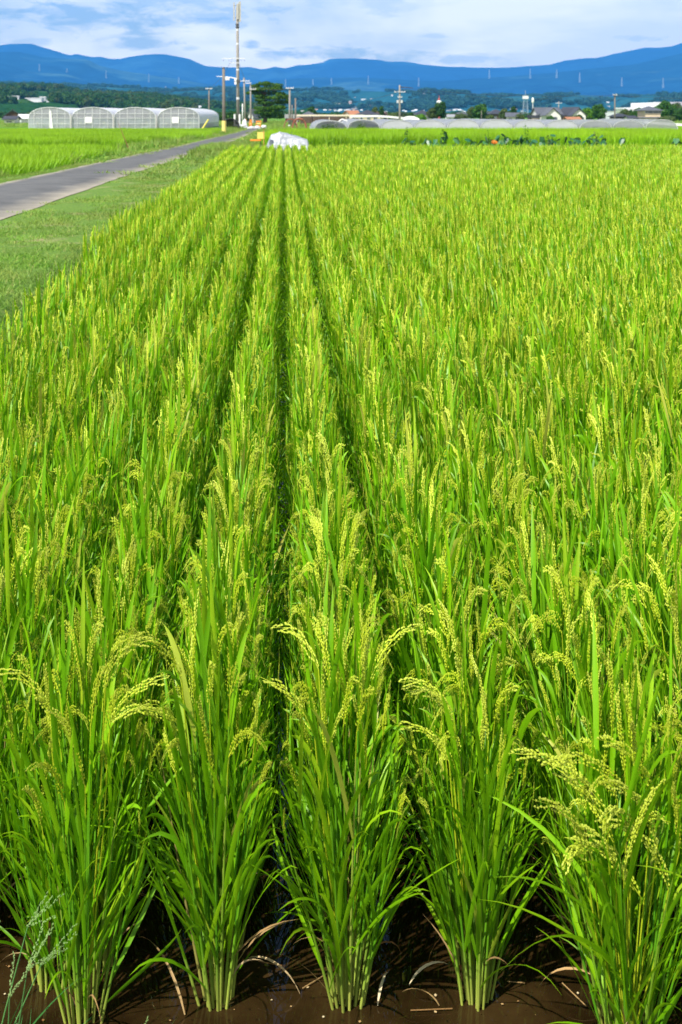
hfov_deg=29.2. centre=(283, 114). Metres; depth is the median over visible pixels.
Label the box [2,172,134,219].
ground
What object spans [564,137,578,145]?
broadleaf plant
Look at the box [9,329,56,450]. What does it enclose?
rice plant
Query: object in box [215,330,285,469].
rice plant
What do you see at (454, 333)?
rice plant
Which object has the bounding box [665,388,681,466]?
rice plant
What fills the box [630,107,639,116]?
tree
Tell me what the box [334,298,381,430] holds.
rice plant
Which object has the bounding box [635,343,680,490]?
rice plant
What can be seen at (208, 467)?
rice plant
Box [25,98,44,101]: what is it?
distant block
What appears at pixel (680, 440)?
rice plant
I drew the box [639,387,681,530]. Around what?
rice plant
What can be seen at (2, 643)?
rice plant
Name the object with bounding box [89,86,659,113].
foothills
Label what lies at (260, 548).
rice plant
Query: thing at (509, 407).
rice plant
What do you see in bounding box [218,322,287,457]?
rice plant
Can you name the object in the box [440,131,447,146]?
broadleaf plant
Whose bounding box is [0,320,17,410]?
rice plant
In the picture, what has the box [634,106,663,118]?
house
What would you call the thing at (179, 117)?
greenhouse
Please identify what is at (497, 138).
broadleaf plant
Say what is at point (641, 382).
rice plant
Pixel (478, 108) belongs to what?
tree
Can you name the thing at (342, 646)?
rice plant
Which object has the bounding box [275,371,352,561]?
rice plant
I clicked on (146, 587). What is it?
rice plant
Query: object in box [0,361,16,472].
rice plant
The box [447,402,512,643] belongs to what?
rice plant
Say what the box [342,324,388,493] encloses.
rice plant
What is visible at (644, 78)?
mountain ridge
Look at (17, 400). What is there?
rice plant
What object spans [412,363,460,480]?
rice plant
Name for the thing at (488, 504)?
rice plant
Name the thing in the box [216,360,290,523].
rice plant
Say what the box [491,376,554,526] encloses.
rice plant
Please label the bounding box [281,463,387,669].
rice plant
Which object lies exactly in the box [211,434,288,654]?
rice plant
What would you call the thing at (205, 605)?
rice plant
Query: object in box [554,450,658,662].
rice plant
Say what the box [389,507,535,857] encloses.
rice plant
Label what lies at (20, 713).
rice plant
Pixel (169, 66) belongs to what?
mountain range
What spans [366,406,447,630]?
rice plant
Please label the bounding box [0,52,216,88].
mountain ridge
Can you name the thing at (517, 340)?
rice plant
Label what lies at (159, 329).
rice plant
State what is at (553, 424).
rice plant
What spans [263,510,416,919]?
rice plant
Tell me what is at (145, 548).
rice plant
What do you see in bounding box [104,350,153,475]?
rice plant
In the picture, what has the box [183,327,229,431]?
rice plant
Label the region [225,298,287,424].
rice plant
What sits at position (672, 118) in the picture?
shrub
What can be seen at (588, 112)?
tree
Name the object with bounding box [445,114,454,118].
house
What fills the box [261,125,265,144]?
marker post
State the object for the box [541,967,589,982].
dead leaf
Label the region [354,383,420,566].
rice plant
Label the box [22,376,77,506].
rice plant
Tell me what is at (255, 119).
house
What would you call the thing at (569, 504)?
rice plant
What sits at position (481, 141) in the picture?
broadleaf plant
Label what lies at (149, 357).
rice plant
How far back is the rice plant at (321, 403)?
5.98 m
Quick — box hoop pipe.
[292,118,306,127]
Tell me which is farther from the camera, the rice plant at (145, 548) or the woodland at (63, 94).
the woodland at (63, 94)
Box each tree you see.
[246,81,288,122]
[307,106,315,113]
[378,106,383,114]
[426,107,437,118]
[434,101,446,118]
[466,106,474,118]
[471,103,486,118]
[498,108,508,118]
[509,106,517,112]
[582,107,593,119]
[591,104,606,119]
[619,109,630,115]
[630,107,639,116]
[654,100,677,116]
[672,102,681,114]
[673,108,681,120]
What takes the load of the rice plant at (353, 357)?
on the water
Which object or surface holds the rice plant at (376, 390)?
on the water
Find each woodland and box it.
[0,80,681,111]
[0,81,280,111]
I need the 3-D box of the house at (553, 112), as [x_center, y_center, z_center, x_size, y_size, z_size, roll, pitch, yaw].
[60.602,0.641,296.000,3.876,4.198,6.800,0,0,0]
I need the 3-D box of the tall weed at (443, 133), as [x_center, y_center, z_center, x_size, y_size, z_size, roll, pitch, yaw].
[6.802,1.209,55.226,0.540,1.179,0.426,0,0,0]
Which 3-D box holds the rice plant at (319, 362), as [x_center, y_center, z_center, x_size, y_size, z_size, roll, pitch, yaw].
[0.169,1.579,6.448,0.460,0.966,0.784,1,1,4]
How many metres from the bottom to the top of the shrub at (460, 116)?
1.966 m
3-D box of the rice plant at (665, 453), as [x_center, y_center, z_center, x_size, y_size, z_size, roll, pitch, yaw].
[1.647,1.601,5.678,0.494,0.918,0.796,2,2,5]
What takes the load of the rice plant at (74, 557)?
in the water
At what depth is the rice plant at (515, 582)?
3.81 m
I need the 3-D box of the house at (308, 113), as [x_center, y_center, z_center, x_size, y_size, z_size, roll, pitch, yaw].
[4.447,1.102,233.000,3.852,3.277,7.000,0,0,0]
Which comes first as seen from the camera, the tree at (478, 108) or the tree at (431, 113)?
the tree at (478, 108)
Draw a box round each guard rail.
[296,115,350,121]
[350,115,402,119]
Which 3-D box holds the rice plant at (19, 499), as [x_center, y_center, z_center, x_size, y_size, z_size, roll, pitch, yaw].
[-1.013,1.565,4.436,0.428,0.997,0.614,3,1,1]
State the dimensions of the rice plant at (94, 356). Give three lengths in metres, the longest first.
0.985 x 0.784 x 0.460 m
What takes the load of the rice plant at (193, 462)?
on the water
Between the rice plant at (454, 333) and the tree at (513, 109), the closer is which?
the rice plant at (454, 333)
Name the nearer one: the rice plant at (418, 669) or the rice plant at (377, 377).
the rice plant at (418, 669)
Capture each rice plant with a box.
[0,318,9,409]
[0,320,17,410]
[0,339,11,395]
[0,345,35,458]
[0,347,38,451]
[0,354,47,437]
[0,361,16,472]
[0,371,24,467]
[0,392,52,534]
[0,419,52,569]
[0,434,27,562]
[0,436,29,588]
[0,448,22,565]
[0,457,15,610]
[0,466,91,784]
[0,485,77,862]
[0,520,70,823]
[0,557,198,1023]
[0,567,45,899]
[0,573,53,900]
[0,585,115,992]
[1,318,21,440]
[2,418,70,549]
[4,433,93,664]
[5,441,112,663]
[8,383,71,512]
[9,305,60,426]
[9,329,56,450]
[14,407,105,629]
[16,607,184,974]
[19,346,88,512]
[19,403,63,535]
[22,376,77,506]
[23,313,64,425]
[23,346,61,423]
[36,314,71,422]
[38,354,87,491]
[38,374,91,495]
[38,423,116,604]
[38,543,161,922]
[41,433,115,602]
[41,546,175,882]
[43,523,180,804]
[46,394,136,562]
[51,347,101,450]
[56,350,101,435]
[61,401,126,601]
[63,324,119,442]
[66,316,110,462]
[68,379,130,555]
[75,308,119,409]
[75,326,112,434]
[75,487,181,782]
[80,320,131,407]
[81,399,134,563]
[82,388,135,514]
[88,364,149,508]
[89,304,120,388]
[90,381,136,525]
[90,561,302,1011]
[92,467,185,770]
[99,371,148,484]
[103,333,157,461]
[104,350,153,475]
[106,440,194,698]
[107,403,192,696]
[109,331,163,469]
[109,456,190,758]
[110,427,195,639]
[112,326,166,468]
[121,319,168,425]
[125,375,216,559]
[128,321,170,445]
[129,302,175,400]
[130,565,296,962]
[135,331,171,419]
[136,318,177,391]
[137,418,193,594]
[138,374,198,573]
[153,385,205,558]
[154,487,290,910]
[157,353,218,484]
[158,346,219,526]
[158,410,206,546]
[160,476,286,751]
[161,390,217,537]
[161,480,288,738]
[167,477,295,848]
[172,333,218,445]
[172,341,229,506]
[172,348,217,535]
[172,352,216,507]
[172,538,284,766]
[174,316,226,450]
[174,343,218,508]
[176,308,232,448]
[177,451,296,690]
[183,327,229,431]
[184,445,284,649]
[191,312,233,434]
[192,319,228,427]
[198,394,289,619]
[199,398,286,650]
[200,360,285,535]
[203,355,290,509]
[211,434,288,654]
[212,385,291,534]
[213,350,287,487]
[214,335,288,491]
[214,359,284,504]
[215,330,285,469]
[216,333,285,482]
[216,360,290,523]
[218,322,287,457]
[218,404,290,593]
[218,428,289,598]
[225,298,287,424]
[227,407,289,572]
[234,332,284,458]
[239,321,288,439]
[240,545,461,1012]
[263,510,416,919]
[265,558,428,966]
[266,521,401,859]
[268,357,364,561]
[272,444,377,699]
[274,423,370,628]
[274,462,407,794]
[275,330,353,484]
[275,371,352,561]
[275,380,336,522]
[275,400,364,588]
[275,407,380,616]
[275,432,389,662]
[275,460,399,726]
[276,443,368,649]
[276,464,377,730]
[278,326,351,481]
[278,336,359,513]
[278,350,353,514]
[278,353,368,558]
[279,300,345,445]
[279,310,338,436]
[279,334,344,451]
[279,335,348,476]
[280,329,350,472]
[281,324,343,442]
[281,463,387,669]
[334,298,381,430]
[336,319,386,471]
[338,318,394,463]
[339,309,378,451]
[340,319,383,442]
[341,331,389,477]
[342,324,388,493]
[345,358,394,503]
[347,362,402,502]
[349,367,421,529]
[350,367,402,495]
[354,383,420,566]
[357,373,403,546]
[357,373,420,555]
[359,410,421,585]
[360,420,433,624]
[364,451,426,701]
[365,442,441,609]
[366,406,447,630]
[376,448,482,690]
[379,397,491,679]
[379,474,481,744]
[379,555,544,905]
[380,503,483,821]
[383,499,485,803]
[383,588,560,1011]
[388,319,431,417]
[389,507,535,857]
[390,316,431,413]
[394,301,442,424]
[397,335,442,436]
[397,579,571,964]
[401,309,442,442]
[402,307,451,446]
[407,349,447,462]
[410,348,458,471]
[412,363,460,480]
[418,379,480,507]
[420,354,466,506]
[424,378,518,560]
[426,372,499,550]
[426,380,494,514]
[434,399,494,545]
[437,320,480,416]
[437,419,515,653]
[439,311,488,419]
[442,315,474,394]
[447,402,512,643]
[449,324,502,436]
[451,324,492,420]
[451,441,524,645]
[457,351,511,455]
[457,432,549,670]
[458,339,493,449]
[464,473,543,692]
[465,351,507,501]
[471,488,561,696]
[472,358,528,496]
[476,609,681,1023]
[479,368,524,507]
[482,508,583,816]
[485,352,539,504]
[486,476,582,788]
[488,299,527,410]
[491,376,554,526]
[493,391,539,513]
[496,502,623,886]
[497,294,530,435]
[497,392,569,536]
[498,318,549,411]
[499,502,607,848]
[502,320,555,463]
[508,388,575,567]
[509,335,546,431]
[509,503,665,931]
[510,336,558,425]
[510,375,573,534]
[512,411,583,545]
[513,331,579,457]
[516,420,597,608]
[523,580,678,972]
[524,399,629,698]
[528,334,577,474]
[532,311,586,377]
[532,445,636,630]
[533,644,681,1023]
[534,360,591,473]
[549,311,590,413]
[551,354,597,479]
[551,376,611,481]
[553,369,605,495]
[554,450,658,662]
[562,486,664,734]
[564,329,603,405]
[564,381,618,532]
[567,324,624,425]
[572,333,626,427]
[572,497,675,793]
[573,333,610,415]
[574,384,673,633]
[577,393,635,527]
[578,350,635,465]
[581,380,638,526]
[586,388,654,571]
[588,337,661,449]
[596,448,678,594]
[597,333,651,481]
[597,466,681,773]
[597,531,681,888]
[607,321,648,415]
[608,332,652,445]
[610,372,661,510]
[618,312,661,445]
[618,529,681,921]
[620,547,681,824]
[623,383,676,532]
[625,311,681,414]
[625,378,681,510]
[625,434,681,554]
[629,837,681,982]
[634,457,679,623]
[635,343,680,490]
[635,370,681,537]
[636,617,681,938]
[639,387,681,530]
[647,319,681,428]
[647,320,681,492]
[647,489,681,646]
[647,491,681,647]
[651,340,681,476]
[652,503,681,649]
[661,345,681,388]
[663,678,681,952]
[664,416,681,500]
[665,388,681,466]
[666,332,681,394]
[670,395,681,437]
[677,421,681,482]
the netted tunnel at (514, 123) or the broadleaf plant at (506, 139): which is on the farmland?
the netted tunnel at (514, 123)
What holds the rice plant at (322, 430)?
on the water
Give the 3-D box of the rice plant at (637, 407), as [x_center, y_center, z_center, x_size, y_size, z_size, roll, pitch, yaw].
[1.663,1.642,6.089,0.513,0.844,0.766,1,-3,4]
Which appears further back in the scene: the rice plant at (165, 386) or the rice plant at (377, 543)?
the rice plant at (165, 386)
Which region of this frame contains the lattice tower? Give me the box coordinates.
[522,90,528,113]
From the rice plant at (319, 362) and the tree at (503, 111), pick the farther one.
the tree at (503, 111)
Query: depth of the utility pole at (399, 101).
199.88 m
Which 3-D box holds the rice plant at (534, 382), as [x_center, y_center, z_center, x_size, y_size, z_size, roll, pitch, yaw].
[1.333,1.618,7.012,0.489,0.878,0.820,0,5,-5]
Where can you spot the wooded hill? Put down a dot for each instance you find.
(25, 105)
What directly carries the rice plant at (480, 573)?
in the water
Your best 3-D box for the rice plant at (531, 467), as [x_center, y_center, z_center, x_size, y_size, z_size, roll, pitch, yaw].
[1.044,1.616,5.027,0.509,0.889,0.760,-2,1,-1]
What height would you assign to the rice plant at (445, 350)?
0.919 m
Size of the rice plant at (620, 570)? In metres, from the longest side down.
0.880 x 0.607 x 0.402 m
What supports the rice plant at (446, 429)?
on the water
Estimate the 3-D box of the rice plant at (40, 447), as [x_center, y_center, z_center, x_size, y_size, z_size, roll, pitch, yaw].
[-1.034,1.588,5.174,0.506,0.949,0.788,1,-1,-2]
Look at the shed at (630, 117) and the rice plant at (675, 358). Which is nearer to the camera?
the rice plant at (675, 358)
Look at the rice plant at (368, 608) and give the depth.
3.53 m
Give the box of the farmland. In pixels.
[0,118,678,128]
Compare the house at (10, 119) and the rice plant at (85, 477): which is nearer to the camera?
the rice plant at (85, 477)
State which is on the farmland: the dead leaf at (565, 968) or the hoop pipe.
the hoop pipe
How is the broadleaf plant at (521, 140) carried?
on the field bund
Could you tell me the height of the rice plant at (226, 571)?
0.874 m
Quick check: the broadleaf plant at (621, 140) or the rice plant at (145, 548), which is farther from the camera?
the broadleaf plant at (621, 140)
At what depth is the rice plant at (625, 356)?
7.18 m
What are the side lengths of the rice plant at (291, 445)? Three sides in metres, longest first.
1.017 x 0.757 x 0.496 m
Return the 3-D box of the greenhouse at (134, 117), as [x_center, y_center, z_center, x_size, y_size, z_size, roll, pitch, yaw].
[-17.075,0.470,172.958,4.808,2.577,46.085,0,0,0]
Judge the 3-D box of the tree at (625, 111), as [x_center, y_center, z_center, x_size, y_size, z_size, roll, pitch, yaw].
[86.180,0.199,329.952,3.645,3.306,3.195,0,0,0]
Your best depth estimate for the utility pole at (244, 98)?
194.89 m
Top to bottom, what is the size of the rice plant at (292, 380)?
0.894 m
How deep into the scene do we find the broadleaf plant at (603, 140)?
56.03 m
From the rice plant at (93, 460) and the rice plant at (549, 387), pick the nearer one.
the rice plant at (93, 460)
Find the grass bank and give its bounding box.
[0,130,257,354]
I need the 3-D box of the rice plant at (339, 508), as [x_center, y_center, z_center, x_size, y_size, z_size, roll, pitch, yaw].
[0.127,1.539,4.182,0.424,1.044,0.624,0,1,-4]
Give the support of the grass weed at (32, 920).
on the water
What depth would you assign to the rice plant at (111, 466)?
5.82 m
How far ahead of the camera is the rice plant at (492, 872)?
2.97 m
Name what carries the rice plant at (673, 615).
in the water
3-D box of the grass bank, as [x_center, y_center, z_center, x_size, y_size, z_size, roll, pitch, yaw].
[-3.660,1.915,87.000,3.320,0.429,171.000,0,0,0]
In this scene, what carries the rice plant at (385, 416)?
in the water
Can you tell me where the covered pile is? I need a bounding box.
[267,131,308,150]
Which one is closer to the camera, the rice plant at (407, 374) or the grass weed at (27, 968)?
the grass weed at (27, 968)
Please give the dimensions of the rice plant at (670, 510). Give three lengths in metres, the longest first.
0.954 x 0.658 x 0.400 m
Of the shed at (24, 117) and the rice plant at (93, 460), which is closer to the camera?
the rice plant at (93, 460)
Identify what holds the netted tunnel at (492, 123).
on the farmland
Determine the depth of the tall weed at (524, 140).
55.20 m
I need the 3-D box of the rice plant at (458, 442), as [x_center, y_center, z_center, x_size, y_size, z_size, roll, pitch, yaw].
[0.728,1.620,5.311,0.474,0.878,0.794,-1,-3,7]
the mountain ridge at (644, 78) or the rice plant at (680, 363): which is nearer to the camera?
the rice plant at (680, 363)
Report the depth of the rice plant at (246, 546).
3.87 m
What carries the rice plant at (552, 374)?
on the water
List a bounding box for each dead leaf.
[141,936,184,1014]
[249,956,299,992]
[377,972,387,1005]
[402,988,438,1004]
[409,961,446,984]
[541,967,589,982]
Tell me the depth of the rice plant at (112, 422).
5.57 m
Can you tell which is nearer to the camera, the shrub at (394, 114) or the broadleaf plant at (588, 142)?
the broadleaf plant at (588, 142)
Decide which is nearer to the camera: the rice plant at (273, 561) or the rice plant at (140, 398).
the rice plant at (273, 561)
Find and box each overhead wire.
[40,87,198,92]
[401,87,602,95]
[406,89,614,98]
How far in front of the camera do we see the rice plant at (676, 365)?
6.43 m
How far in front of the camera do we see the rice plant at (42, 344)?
7.12 m
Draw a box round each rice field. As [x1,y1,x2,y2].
[0,127,221,147]
[0,141,123,175]
[0,142,681,450]
[256,126,681,147]
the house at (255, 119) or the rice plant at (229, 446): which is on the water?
the rice plant at (229, 446)
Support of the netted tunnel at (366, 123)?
on the farmland
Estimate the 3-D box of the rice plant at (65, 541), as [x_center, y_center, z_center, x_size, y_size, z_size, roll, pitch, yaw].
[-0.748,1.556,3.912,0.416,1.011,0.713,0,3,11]
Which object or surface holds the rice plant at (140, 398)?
on the water
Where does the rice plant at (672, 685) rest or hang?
in the water
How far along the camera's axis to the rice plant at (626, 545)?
3.81 m
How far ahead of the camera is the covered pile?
55.47 m
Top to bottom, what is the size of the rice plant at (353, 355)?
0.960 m
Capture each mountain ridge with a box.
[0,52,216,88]
[228,53,681,96]
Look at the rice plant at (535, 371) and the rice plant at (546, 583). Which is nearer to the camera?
the rice plant at (546, 583)
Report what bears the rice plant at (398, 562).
in the water
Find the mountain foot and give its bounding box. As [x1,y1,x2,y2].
[0,65,93,84]
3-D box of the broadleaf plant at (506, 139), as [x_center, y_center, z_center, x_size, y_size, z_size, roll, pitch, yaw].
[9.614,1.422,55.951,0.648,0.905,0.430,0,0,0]
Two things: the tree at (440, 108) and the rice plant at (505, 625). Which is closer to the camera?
the rice plant at (505, 625)
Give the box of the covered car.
[403,116,418,119]
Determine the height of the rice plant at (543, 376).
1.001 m
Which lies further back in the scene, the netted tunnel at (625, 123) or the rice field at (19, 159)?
the netted tunnel at (625, 123)
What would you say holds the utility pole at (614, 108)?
on the farmland
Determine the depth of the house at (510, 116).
300.60 m
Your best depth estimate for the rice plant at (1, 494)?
4.43 m
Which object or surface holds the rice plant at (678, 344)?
on the water
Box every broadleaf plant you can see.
[420,138,432,145]
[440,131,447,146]
[452,137,459,149]
[478,136,487,144]
[495,134,505,145]
[503,137,511,144]
[512,139,519,146]
[518,136,529,146]
[528,139,537,145]
[539,136,544,145]
[545,134,558,145]
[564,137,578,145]
[572,137,580,145]
[581,138,592,146]
[587,134,605,145]
[599,135,606,145]
[619,137,624,146]
[671,138,681,144]
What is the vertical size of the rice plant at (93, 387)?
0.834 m
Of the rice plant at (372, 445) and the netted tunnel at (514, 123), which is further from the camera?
the netted tunnel at (514, 123)
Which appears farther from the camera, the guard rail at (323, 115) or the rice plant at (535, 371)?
the guard rail at (323, 115)
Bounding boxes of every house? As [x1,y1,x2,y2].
[1,116,21,122]
[3,109,18,116]
[246,109,261,122]
[297,111,319,116]
[342,110,359,118]
[355,110,379,119]
[375,112,387,118]
[413,110,430,119]
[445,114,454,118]
[487,109,502,118]
[505,113,521,119]
[527,115,539,119]
[530,107,562,119]
[539,108,561,119]
[561,107,579,119]
[567,108,586,118]
[607,113,627,118]
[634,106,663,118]
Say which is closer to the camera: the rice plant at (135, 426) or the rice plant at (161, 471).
the rice plant at (161, 471)
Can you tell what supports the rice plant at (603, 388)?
on the water
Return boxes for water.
[0,288,681,1023]
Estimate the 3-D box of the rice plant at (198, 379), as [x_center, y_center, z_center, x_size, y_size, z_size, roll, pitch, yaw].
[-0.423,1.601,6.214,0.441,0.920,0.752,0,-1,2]
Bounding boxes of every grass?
[0,120,681,156]
[0,126,250,183]
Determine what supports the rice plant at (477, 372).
on the water
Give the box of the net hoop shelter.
[221,118,239,127]
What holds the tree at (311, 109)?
on the farmland
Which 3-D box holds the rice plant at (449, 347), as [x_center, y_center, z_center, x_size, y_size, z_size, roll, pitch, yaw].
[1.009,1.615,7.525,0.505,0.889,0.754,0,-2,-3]
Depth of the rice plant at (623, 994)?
2.73 m
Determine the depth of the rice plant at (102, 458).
4.91 m
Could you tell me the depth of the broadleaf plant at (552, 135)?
55.24 m
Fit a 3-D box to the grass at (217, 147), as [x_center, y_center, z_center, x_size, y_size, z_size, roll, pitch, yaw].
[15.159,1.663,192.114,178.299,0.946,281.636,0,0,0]
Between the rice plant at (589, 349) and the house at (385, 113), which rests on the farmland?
the house at (385, 113)
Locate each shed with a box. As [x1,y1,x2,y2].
[18,114,28,122]
[285,114,299,122]
[563,117,580,119]
[622,116,638,118]
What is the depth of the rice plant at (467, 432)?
5.47 m
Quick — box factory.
[605,103,659,118]
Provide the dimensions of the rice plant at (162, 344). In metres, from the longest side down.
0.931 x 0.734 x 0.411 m
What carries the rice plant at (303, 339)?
on the water
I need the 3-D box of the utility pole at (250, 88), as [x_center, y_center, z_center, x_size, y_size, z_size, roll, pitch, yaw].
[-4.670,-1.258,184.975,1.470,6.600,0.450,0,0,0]
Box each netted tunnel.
[310,119,346,129]
[341,119,379,128]
[372,119,412,129]
[404,119,445,128]
[429,118,478,128]
[467,119,512,128]
[500,119,545,129]
[516,119,577,129]
[546,119,611,128]
[574,119,643,128]
[598,118,677,129]
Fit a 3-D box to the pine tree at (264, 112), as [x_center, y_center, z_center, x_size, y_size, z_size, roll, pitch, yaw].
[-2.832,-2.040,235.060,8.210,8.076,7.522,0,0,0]
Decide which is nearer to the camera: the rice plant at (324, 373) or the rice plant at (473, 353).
the rice plant at (324, 373)
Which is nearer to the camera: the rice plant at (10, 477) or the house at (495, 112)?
the rice plant at (10, 477)
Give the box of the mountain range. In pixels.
[0,43,681,86]
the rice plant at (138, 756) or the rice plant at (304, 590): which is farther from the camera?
the rice plant at (304, 590)
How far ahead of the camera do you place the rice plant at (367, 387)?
6.43 m
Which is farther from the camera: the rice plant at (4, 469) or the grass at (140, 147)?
the grass at (140, 147)
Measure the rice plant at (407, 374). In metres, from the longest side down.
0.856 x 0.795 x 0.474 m
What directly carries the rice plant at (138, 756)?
in the water
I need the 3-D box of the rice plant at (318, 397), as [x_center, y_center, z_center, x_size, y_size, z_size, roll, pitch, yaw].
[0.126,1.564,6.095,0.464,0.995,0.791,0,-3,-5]
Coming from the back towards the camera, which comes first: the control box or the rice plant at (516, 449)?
the control box
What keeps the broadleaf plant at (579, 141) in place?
on the field bund
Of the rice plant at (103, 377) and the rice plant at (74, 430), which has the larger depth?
the rice plant at (103, 377)
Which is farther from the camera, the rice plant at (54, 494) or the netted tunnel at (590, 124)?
the netted tunnel at (590, 124)
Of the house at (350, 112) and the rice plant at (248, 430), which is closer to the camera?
the rice plant at (248, 430)
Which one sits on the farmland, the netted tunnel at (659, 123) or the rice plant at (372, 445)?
the netted tunnel at (659, 123)
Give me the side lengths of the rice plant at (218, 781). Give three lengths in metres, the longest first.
0.990 x 0.616 x 0.519 m
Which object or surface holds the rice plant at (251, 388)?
in the water
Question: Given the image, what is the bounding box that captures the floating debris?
[4,785,679,1022]
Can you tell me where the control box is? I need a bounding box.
[257,132,264,138]
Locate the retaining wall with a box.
[300,117,347,123]
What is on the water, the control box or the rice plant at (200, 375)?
the rice plant at (200, 375)
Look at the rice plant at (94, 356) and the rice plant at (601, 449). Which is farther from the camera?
the rice plant at (94, 356)
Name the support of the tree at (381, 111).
on the farmland
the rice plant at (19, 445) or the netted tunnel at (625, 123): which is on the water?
the rice plant at (19, 445)
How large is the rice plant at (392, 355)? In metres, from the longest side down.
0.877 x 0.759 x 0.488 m
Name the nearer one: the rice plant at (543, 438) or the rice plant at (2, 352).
the rice plant at (543, 438)
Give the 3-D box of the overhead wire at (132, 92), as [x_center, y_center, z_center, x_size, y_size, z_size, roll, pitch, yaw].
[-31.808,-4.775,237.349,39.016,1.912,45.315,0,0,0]
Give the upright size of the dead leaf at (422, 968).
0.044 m
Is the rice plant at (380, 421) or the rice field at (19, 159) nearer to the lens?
the rice plant at (380, 421)
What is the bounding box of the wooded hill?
[0,90,307,113]
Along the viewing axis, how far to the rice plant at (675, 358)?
7.19 m
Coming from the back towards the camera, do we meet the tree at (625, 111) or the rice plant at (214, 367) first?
the tree at (625, 111)
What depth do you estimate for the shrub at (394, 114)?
299.24 m
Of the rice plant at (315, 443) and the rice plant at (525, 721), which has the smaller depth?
the rice plant at (525, 721)
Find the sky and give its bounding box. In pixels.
[0,0,681,68]
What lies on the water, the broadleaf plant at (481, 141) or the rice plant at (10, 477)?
the rice plant at (10, 477)
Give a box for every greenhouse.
[28,107,81,128]
[71,107,122,128]
[114,107,164,128]
[158,107,218,128]
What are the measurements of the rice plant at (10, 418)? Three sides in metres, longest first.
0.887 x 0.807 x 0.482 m
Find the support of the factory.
on the ground at (66, 196)
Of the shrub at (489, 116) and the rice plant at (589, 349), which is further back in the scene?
the shrub at (489, 116)
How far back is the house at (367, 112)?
310.00 m
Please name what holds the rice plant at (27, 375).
on the water
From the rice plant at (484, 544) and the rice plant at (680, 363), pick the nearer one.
the rice plant at (484, 544)
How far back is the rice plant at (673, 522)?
4.17 m
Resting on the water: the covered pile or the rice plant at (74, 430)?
the rice plant at (74, 430)
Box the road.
[0,128,259,219]
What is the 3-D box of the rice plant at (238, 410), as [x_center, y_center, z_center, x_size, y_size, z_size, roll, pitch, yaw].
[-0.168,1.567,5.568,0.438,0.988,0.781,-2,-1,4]
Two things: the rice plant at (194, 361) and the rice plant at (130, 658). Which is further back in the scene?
the rice plant at (194, 361)
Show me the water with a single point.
(266, 994)
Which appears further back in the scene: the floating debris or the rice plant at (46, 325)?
the rice plant at (46, 325)
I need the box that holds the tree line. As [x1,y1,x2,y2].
[0,110,531,117]
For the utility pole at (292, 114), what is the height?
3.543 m
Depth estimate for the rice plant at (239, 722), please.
3.14 m
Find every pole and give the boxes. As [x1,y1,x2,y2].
[206,88,211,109]
[216,1,244,123]
[222,67,225,131]
[243,78,249,120]
[245,82,255,124]
[286,87,292,124]
[291,105,292,124]
[397,85,411,119]
[614,94,615,118]
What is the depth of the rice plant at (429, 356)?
6.72 m
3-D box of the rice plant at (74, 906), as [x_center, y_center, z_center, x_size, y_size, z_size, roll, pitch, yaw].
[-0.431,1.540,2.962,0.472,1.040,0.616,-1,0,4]
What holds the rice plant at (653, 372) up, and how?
on the water
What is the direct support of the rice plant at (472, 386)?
on the water
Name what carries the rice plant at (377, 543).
in the water
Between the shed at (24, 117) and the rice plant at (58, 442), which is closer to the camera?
the rice plant at (58, 442)
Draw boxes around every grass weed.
[1,892,77,1023]
[8,920,87,1023]
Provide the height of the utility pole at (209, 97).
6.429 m
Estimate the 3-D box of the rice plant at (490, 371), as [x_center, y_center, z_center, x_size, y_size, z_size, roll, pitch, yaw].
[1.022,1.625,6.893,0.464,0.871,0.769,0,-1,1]
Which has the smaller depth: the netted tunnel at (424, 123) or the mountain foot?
the netted tunnel at (424, 123)
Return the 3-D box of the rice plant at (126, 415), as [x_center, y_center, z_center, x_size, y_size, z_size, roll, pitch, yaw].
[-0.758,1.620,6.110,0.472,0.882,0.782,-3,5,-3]
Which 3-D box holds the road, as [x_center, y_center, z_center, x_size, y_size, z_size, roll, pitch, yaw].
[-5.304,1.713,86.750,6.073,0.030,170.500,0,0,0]
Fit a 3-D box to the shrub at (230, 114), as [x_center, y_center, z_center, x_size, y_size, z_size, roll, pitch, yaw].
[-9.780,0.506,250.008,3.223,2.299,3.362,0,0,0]
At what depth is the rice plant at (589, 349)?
7.10 m
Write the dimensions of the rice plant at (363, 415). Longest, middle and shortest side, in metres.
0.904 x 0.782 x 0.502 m
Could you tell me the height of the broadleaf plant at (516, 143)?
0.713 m
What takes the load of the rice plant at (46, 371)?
on the water
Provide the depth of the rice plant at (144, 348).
7.33 m
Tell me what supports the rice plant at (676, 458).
on the water
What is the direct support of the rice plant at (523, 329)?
on the water
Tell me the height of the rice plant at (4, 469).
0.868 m
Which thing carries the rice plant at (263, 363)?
in the water
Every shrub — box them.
[226,111,235,118]
[321,124,337,129]
[386,112,398,119]
[414,114,426,119]
[454,113,467,118]
[485,114,494,118]
[515,113,524,118]
[658,116,677,121]
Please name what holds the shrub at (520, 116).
on the grass at (217, 147)
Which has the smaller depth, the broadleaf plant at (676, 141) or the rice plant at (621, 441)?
the rice plant at (621, 441)
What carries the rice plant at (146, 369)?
on the water
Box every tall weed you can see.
[403,127,410,144]
[440,129,446,143]
[484,130,491,145]
[522,125,529,145]
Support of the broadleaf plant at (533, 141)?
on the field bund
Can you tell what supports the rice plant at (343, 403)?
on the water

